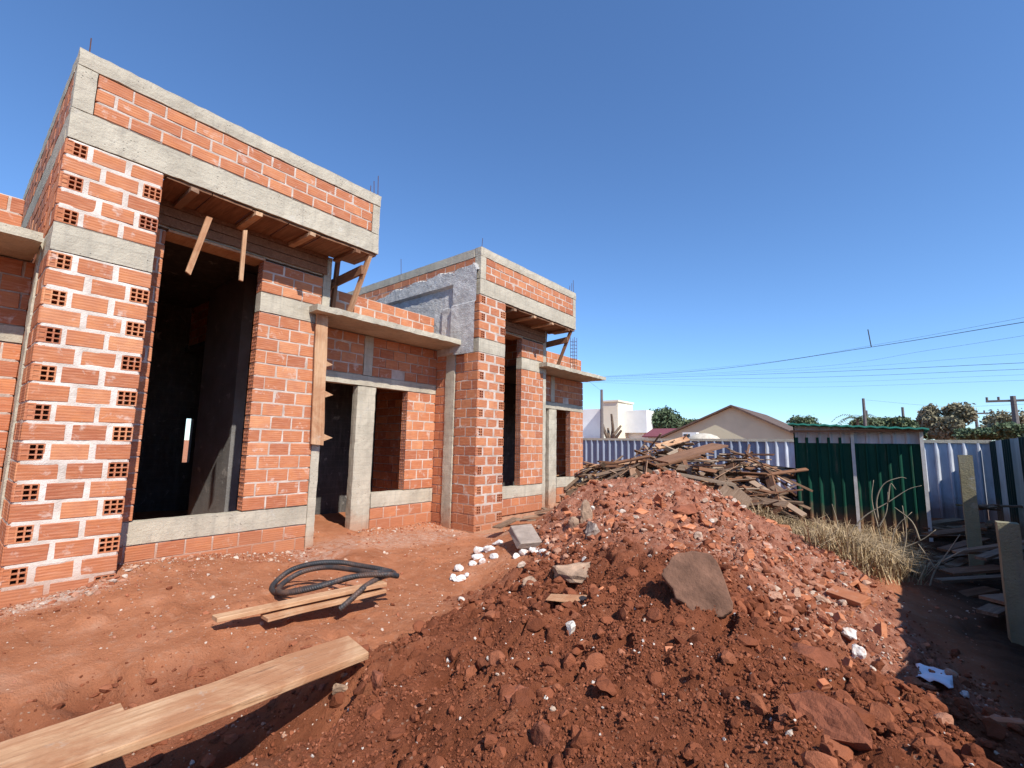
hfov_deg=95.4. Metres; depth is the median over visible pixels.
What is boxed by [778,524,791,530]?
brick fragment
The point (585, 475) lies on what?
scrap board
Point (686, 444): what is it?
scrap board
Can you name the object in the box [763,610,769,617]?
brick fragment
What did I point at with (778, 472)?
scrap board
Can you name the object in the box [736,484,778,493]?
scrap board
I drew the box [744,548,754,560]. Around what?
brick fragment
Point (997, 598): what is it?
stacked board
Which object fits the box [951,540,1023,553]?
stacked board
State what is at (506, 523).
broken lath
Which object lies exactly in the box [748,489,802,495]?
scrap board
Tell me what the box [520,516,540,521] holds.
broken lath
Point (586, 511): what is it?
stone
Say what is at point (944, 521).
stacked board
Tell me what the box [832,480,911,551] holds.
dry branch
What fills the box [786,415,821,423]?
tree
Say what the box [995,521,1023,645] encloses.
concrete post
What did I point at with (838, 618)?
brick fragment
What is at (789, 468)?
scrap board
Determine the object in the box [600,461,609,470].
scrap board
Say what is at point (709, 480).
scrap board
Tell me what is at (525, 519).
broken lath
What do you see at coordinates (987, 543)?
stacked board
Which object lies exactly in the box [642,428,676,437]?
roof
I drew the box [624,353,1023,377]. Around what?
overhead cable
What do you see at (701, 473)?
scrap board
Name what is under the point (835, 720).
earth lump
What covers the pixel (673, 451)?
scrap board
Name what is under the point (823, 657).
earth lump
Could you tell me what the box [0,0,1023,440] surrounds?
sky
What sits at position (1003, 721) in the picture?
brick piece
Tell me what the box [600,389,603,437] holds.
utility pole
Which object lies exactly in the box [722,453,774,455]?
scrap board
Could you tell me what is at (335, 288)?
timber prop
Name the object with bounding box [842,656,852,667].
brick fragment
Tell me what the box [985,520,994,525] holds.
stacked board
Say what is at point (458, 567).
plaster chunk
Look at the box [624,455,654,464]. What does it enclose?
scrap board
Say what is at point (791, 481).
scrap board
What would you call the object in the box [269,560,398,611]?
conduit coil
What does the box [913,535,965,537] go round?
stacked board
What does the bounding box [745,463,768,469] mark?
scrap board
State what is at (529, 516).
broken lath
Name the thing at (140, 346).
brick house
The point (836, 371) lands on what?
overhead cable
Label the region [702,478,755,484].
scrap board
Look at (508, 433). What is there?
brick house
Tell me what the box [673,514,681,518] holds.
brick fragment
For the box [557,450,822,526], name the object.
scrap timber pile
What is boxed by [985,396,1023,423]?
utility pole
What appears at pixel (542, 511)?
broken lath
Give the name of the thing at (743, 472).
scrap board
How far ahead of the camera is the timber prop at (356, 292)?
6.37 m
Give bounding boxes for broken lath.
[492,517,519,528]
[516,519,535,520]
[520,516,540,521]
[523,513,544,517]
[536,508,553,513]
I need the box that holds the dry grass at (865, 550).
[742,496,961,585]
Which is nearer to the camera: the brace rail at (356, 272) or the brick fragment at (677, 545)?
the brick fragment at (677, 545)
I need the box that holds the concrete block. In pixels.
[509,524,541,548]
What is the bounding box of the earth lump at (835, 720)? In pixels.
[787,690,872,750]
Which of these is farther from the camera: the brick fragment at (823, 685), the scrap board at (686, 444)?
the scrap board at (686, 444)
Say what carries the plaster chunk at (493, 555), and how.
on the ground at (52, 678)
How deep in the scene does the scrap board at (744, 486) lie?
9.14 m
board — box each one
[212,580,386,622]
[260,588,386,621]
[310,313,327,444]
[556,464,598,475]
[577,474,591,476]
[588,466,625,478]
[599,464,627,469]
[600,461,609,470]
[606,463,639,479]
[615,455,649,464]
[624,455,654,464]
[625,443,644,468]
[628,467,637,477]
[634,449,686,473]
[635,464,652,473]
[635,468,641,476]
[638,456,666,469]
[644,440,713,453]
[649,433,661,447]
[653,443,728,463]
[655,436,689,449]
[656,455,701,466]
[660,454,714,462]
[660,463,719,480]
[661,444,674,451]
[664,470,735,486]
[665,465,725,466]
[667,448,679,454]
[675,442,694,445]
[676,464,692,471]
[678,448,693,479]
[679,460,717,462]
[692,468,767,475]
[694,471,704,480]
[696,463,714,464]
[699,467,716,472]
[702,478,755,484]
[704,472,765,475]
[705,466,742,473]
[706,485,721,489]
[717,451,752,478]
[718,459,771,460]
[718,467,725,485]
[720,479,752,508]
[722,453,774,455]
[724,457,756,471]
[724,463,733,468]
[729,461,795,469]
[729,468,808,479]
[730,451,759,458]
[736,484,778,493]
[740,488,759,490]
[741,485,767,507]
[745,450,795,494]
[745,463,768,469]
[746,457,793,475]
[747,462,795,474]
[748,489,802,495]
[749,480,806,517]
[754,496,798,519]
[762,468,812,491]
[765,476,782,514]
[769,485,788,495]
[774,475,792,484]
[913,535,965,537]
[922,526,984,535]
[922,527,990,536]
[932,518,963,524]
[932,524,952,528]
[932,574,1001,582]
[933,554,967,559]
[937,525,962,528]
[937,537,990,551]
[937,558,956,563]
[937,561,991,568]
[938,564,1000,575]
[944,557,968,567]
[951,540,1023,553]
[955,504,1022,507]
[958,586,999,596]
[960,548,1023,558]
[962,521,1018,527]
[962,540,997,544]
[974,548,998,560]
[976,602,1005,616]
[978,504,999,508]
[978,506,997,509]
[978,506,1000,510]
[978,593,1004,604]
[984,557,998,561]
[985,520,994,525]
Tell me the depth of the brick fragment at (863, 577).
4.70 m
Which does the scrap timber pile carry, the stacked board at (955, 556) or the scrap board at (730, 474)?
the scrap board at (730, 474)
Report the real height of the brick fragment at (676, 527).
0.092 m
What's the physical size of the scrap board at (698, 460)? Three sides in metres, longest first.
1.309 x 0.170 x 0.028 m
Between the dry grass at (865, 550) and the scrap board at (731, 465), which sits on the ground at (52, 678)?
the dry grass at (865, 550)
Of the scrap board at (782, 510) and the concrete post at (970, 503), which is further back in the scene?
the scrap board at (782, 510)
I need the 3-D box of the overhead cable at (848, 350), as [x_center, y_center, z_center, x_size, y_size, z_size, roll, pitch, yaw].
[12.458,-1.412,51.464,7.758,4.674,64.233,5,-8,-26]
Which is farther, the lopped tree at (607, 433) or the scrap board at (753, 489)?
the lopped tree at (607, 433)
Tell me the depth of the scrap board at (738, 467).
10.12 m
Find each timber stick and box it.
[185,216,212,274]
[238,230,247,280]
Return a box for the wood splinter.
[546,594,586,601]
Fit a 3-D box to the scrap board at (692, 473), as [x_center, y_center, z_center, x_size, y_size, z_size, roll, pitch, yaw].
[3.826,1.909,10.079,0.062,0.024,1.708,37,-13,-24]
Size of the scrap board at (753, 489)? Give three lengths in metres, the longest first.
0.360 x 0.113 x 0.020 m
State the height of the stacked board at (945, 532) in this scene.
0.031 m
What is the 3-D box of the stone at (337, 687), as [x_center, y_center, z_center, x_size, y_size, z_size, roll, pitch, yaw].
[-0.859,1.537,2.349,0.097,0.082,0.049,6,-9,-35]
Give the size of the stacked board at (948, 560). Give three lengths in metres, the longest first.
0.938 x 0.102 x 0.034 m
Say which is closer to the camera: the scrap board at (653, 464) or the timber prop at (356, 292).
the timber prop at (356, 292)
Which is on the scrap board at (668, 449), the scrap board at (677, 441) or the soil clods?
the scrap board at (677, 441)
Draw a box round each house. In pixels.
[0,38,460,606]
[0,193,42,481]
[348,238,605,533]
[581,400,653,437]
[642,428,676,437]
[659,405,793,463]
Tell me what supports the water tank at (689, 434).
on the ground at (52, 678)
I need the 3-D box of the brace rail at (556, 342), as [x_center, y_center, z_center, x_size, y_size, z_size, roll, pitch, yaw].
[0.626,-0.859,10.723,1.492,0.132,0.037,-12,-13,34]
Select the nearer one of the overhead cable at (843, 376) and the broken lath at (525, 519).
the broken lath at (525, 519)
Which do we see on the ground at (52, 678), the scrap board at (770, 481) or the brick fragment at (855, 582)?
the brick fragment at (855, 582)
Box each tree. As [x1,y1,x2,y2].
[604,414,621,437]
[649,405,682,428]
[680,417,697,426]
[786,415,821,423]
[832,414,882,425]
[849,416,927,433]
[884,416,932,439]
[915,402,978,439]
[927,428,980,439]
[951,427,1004,440]
[975,408,1023,438]
[992,421,1023,438]
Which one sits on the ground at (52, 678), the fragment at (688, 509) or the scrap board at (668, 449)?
the fragment at (688, 509)
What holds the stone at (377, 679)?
on the ground at (52, 678)
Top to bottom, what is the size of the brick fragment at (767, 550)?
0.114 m
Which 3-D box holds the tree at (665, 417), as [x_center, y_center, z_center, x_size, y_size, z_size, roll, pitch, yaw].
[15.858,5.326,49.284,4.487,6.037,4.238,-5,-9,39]
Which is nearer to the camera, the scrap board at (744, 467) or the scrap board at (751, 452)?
the scrap board at (751, 452)
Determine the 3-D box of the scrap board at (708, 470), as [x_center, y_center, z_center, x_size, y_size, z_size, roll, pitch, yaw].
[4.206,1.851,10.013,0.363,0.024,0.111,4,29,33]
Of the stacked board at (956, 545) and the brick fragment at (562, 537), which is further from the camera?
the stacked board at (956, 545)
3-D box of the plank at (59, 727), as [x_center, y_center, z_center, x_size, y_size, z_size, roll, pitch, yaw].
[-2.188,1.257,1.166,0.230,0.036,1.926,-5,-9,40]
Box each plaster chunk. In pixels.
[452,574,465,581]
[454,564,463,571]
[469,560,476,565]
[471,554,482,559]
[473,546,483,553]
[479,558,485,564]
[483,545,494,552]
[489,553,498,558]
[492,540,502,544]
[513,553,519,558]
[519,549,527,555]
[529,547,537,552]
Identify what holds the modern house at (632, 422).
on the ground at (52, 678)
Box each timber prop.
[330,261,340,307]
[347,255,371,311]
[556,331,572,364]
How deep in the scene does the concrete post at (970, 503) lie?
6.43 m
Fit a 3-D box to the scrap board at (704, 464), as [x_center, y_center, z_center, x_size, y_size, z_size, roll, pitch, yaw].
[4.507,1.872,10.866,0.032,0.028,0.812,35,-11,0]
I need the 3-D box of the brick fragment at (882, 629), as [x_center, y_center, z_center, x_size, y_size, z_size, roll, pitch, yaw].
[2.649,1.806,3.346,0.073,0.160,0.161,-5,-9,39]
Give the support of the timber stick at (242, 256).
hanging from the brick house at (140, 346)
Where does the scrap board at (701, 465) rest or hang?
on the scrap board
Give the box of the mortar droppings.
[0,521,463,628]
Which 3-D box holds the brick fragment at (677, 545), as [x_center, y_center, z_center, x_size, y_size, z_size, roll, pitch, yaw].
[1.422,1.381,3.961,0.068,0.067,0.130,5,-9,-31]
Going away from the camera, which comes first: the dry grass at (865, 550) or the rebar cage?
the dry grass at (865, 550)
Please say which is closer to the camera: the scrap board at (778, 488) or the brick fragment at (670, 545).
the brick fragment at (670, 545)
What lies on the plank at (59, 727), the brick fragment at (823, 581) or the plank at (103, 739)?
the plank at (103, 739)
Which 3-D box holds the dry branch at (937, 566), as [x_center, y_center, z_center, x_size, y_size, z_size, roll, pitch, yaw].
[4.925,2.049,5.285,0.456,0.706,0.021,-5,-10,41]
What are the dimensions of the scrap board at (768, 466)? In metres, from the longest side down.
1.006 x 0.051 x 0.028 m
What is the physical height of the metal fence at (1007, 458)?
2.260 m
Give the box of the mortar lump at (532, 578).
[522,576,535,587]
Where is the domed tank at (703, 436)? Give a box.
[689,433,719,438]
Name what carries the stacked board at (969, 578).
on the ground at (52, 678)
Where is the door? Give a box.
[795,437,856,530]
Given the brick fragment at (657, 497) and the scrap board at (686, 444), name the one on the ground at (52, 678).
the brick fragment at (657, 497)
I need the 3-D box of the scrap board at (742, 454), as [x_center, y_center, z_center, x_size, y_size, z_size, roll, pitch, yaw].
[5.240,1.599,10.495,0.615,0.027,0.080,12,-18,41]
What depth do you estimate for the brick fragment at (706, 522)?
4.94 m
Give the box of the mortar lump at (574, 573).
[552,562,589,583]
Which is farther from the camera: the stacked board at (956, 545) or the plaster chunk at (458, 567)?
the stacked board at (956, 545)
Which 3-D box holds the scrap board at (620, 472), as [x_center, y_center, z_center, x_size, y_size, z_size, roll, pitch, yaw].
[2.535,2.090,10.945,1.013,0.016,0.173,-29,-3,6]
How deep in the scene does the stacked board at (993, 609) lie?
4.32 m
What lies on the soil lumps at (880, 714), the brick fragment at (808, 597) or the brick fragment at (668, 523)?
the brick fragment at (808, 597)
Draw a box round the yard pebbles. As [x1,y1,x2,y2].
[0,524,990,767]
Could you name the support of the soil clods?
on the ground at (52, 678)
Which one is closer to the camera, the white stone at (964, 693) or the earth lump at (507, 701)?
the earth lump at (507, 701)
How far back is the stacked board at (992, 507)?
8.15 m
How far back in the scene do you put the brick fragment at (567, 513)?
5.27 m
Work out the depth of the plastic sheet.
2.89 m
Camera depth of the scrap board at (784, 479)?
9.59 m
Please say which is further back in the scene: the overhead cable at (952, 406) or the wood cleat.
the overhead cable at (952, 406)
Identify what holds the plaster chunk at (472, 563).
on the ground at (52, 678)
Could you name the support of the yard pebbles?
on the ground at (52, 678)
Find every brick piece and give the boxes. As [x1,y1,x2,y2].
[826,585,870,609]
[983,716,1023,727]
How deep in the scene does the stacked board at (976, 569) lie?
5.79 m
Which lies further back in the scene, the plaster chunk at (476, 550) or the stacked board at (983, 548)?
the stacked board at (983, 548)
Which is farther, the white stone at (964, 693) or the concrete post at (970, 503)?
the concrete post at (970, 503)
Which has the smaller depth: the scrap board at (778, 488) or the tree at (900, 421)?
the scrap board at (778, 488)
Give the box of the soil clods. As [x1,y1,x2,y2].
[252,471,1023,767]
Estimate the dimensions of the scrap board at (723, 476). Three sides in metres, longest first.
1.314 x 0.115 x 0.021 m
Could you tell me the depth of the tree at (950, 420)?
34.53 m
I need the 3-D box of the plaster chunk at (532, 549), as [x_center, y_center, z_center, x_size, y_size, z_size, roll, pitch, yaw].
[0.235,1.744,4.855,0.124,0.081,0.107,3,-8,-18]
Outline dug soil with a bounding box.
[0,634,342,767]
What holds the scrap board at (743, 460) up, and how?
on the scrap timber pile
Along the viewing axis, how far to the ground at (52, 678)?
2.95 m
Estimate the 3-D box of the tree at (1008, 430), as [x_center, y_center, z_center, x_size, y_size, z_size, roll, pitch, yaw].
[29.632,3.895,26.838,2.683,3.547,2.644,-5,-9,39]
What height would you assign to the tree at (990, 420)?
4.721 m
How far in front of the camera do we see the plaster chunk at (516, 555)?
4.92 m
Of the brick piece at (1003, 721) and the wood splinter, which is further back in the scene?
the wood splinter
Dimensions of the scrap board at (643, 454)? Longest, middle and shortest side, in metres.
1.310 x 0.175 x 0.020 m
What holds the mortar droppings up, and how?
on the ground at (52, 678)
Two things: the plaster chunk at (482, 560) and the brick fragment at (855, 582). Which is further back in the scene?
the plaster chunk at (482, 560)
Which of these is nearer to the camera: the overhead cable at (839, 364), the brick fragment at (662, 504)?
the brick fragment at (662, 504)
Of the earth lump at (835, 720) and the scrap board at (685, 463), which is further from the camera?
the scrap board at (685, 463)
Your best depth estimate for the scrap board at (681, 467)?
10.23 m
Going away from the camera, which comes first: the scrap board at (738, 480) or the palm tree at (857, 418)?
the scrap board at (738, 480)
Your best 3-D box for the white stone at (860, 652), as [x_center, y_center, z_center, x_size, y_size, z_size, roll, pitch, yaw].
[2.281,1.764,3.062,0.086,0.100,0.130,-5,-9,39]
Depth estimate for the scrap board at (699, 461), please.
11.02 m
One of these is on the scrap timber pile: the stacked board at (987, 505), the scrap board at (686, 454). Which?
the scrap board at (686, 454)
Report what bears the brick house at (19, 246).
on the ground at (52, 678)
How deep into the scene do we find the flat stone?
2.53 m
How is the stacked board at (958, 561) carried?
on the stacked board at (940, 567)
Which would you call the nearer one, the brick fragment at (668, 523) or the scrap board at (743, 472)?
the brick fragment at (668, 523)
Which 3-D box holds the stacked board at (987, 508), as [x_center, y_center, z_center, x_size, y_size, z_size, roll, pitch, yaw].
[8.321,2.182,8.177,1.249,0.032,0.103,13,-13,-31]
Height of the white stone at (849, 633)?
0.088 m
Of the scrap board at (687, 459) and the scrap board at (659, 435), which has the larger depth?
the scrap board at (659, 435)
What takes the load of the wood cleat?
attached to the brick house at (140, 346)
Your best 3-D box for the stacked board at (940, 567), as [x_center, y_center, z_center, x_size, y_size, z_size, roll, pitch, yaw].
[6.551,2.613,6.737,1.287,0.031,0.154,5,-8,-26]
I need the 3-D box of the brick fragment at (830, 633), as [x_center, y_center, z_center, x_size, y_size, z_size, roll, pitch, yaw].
[2.133,1.681,3.160,0.085,0.083,0.074,-5,-9,39]
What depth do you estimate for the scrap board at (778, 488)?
9.15 m
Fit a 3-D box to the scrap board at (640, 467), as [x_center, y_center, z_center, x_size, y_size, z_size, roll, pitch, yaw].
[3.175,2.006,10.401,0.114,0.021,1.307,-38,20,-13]
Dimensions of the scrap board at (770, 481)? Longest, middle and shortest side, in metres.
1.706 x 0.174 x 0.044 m
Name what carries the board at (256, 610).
on the board at (292, 611)
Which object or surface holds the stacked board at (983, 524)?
on the stacked board at (945, 532)
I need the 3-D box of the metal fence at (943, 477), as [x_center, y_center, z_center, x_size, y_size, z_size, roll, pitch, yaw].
[4.171,3.029,16.966,18.850,2.090,0.170,-5,-9,39]
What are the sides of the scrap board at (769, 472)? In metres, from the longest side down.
1.311 x 0.062 x 0.027 m
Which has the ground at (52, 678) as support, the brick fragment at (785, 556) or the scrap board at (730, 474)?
the brick fragment at (785, 556)
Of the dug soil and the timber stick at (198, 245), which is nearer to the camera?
the dug soil
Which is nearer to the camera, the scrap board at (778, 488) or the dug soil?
the dug soil
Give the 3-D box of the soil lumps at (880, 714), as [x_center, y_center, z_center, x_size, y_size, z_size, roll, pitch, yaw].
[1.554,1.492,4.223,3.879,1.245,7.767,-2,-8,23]
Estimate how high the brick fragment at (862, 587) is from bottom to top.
0.143 m
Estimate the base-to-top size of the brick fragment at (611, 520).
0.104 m
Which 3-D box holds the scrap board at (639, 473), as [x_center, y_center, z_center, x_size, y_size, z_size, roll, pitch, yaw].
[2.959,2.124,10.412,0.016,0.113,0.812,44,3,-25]
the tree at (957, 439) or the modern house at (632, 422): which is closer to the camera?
the tree at (957, 439)
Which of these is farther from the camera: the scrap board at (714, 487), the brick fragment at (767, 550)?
the scrap board at (714, 487)
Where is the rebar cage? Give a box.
[570,337,576,369]
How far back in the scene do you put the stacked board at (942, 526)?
8.80 m
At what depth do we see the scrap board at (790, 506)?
8.64 m
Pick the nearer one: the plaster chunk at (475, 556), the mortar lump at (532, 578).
the mortar lump at (532, 578)
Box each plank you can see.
[0,636,368,767]
[0,703,123,750]
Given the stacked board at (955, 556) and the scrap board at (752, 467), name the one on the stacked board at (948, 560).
the stacked board at (955, 556)
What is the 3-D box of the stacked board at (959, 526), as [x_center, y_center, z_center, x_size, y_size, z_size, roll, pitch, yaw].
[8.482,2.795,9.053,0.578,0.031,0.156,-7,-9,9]
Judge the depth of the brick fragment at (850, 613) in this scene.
3.56 m
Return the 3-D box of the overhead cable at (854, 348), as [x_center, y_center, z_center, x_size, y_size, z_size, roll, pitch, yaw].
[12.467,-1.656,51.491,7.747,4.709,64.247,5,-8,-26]
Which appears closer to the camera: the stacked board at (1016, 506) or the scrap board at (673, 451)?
the stacked board at (1016, 506)
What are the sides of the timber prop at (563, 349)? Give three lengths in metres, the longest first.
0.845 x 0.065 x 0.055 m
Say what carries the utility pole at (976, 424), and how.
on the ground at (52, 678)
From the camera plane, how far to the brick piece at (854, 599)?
3.76 m
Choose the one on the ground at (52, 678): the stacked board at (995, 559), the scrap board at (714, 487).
the stacked board at (995, 559)
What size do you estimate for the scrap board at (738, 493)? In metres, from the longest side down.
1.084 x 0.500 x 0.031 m
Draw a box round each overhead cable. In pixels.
[607,336,1018,377]
[609,322,1023,376]
[614,317,1023,375]
[614,369,1018,380]
[623,363,1011,378]
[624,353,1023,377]
[871,400,1019,406]
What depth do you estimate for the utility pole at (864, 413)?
38.27 m
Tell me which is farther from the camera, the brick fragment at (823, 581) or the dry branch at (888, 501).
the dry branch at (888, 501)
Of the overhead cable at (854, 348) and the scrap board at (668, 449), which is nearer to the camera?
the scrap board at (668, 449)
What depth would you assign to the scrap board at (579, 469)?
12.07 m
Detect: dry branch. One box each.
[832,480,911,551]
[853,477,921,530]
[889,506,934,556]
[918,534,971,585]
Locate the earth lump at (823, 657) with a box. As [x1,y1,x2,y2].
[791,643,839,668]
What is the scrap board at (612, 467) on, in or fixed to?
on the scrap board
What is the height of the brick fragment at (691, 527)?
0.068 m
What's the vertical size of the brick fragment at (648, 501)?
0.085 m
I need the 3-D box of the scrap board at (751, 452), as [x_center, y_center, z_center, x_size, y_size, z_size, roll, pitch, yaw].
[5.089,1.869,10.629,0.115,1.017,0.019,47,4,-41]
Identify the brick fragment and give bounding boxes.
[558,533,567,541]
[564,511,571,516]
[605,517,613,527]
[634,508,648,513]
[637,539,647,544]
[642,499,651,504]
[653,494,661,501]
[659,499,666,507]
[664,521,673,528]
[665,543,673,549]
[671,523,680,531]
[671,541,686,549]
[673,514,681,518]
[679,515,686,521]
[682,524,696,530]
[702,519,711,526]
[725,577,731,583]
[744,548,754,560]
[762,541,772,548]
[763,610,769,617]
[764,547,770,554]
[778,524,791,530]
[780,552,788,561]
[801,594,811,600]
[816,678,831,692]
[818,578,826,586]
[823,624,833,637]
[832,612,846,626]
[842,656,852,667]
[845,611,853,617]
[849,579,859,586]
[857,582,870,593]
[858,574,867,582]
[873,623,879,631]
[876,621,886,637]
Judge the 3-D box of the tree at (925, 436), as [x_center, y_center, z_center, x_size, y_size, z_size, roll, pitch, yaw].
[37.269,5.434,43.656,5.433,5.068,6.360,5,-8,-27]
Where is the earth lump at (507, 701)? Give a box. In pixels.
[502,685,528,707]
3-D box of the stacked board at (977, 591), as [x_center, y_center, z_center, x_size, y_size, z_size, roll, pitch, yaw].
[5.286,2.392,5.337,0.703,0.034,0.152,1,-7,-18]
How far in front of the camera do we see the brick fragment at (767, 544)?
4.63 m
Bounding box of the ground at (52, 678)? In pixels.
[0,440,1023,767]
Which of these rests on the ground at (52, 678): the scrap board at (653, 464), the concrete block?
the concrete block
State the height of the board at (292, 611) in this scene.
0.030 m
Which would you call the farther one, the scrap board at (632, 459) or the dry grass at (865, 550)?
the scrap board at (632, 459)
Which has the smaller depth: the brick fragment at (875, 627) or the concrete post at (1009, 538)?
the brick fragment at (875, 627)
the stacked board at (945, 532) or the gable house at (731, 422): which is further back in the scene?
the gable house at (731, 422)
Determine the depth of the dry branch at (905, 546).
6.12 m
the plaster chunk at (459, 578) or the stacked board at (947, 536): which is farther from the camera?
the stacked board at (947, 536)
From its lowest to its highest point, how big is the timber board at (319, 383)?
1.796 m
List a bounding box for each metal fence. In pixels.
[582,438,997,522]
[989,437,1023,539]
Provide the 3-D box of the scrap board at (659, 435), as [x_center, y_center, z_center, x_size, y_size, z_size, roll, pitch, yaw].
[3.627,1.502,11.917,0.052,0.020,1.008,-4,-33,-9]
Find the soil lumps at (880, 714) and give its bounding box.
[289,469,1023,767]
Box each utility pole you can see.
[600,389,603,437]
[862,398,866,425]
[975,410,992,427]
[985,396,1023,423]
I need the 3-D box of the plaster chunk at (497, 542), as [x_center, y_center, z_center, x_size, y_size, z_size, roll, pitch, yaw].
[-0.169,1.925,5.639,0.151,0.089,0.092,-5,-9,39]
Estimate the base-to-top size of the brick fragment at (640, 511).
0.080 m
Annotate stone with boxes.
[332,683,347,694]
[371,670,382,689]
[568,517,578,528]
[580,500,592,522]
[585,521,599,538]
[661,551,732,618]
[839,627,856,639]
[851,644,866,658]
[960,690,968,697]
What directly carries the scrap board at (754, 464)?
on the scrap timber pile
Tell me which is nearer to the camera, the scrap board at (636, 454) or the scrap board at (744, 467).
the scrap board at (636, 454)
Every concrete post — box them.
[957,455,985,574]
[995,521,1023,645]
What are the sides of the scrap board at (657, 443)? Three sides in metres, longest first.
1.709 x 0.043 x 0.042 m
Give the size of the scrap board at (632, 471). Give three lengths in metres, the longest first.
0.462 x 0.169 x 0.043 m
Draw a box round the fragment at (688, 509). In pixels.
[670,503,697,515]
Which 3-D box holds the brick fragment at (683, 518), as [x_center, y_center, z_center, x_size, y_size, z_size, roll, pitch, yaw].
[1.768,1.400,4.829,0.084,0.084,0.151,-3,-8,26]
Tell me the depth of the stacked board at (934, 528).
8.58 m
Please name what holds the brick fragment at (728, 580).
on the ground at (52, 678)
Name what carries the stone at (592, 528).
on the ground at (52, 678)
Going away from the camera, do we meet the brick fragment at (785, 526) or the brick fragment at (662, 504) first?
the brick fragment at (662, 504)
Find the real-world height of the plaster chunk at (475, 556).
0.078 m
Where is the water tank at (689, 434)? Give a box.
[682,432,698,437]
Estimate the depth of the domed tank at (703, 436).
24.43 m
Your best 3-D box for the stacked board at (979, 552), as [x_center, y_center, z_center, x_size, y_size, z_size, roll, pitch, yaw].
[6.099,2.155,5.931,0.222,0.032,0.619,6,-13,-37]
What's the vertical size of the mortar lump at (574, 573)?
0.166 m
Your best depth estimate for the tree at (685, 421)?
54.85 m
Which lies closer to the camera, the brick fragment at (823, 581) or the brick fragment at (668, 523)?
the brick fragment at (823, 581)
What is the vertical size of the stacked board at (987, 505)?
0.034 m
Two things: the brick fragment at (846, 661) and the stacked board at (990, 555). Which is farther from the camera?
the stacked board at (990, 555)
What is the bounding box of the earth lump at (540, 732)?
[530,721,550,747]
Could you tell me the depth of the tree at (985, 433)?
30.69 m
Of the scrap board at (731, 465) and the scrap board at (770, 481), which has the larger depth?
the scrap board at (731, 465)
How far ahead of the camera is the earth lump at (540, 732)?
1.57 m
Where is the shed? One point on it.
(846, 465)
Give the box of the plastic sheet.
[916,663,953,688]
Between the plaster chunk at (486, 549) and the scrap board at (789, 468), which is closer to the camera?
the plaster chunk at (486, 549)
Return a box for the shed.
[787,423,932,541]
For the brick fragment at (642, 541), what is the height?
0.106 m
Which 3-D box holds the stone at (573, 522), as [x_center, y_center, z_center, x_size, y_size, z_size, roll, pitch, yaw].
[0.669,1.524,5.007,0.123,0.196,0.131,-5,-9,39]
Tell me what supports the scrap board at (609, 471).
on the scrap timber pile
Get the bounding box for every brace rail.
[331,265,363,285]
[546,337,567,347]
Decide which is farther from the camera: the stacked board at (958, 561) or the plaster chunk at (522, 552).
the stacked board at (958, 561)

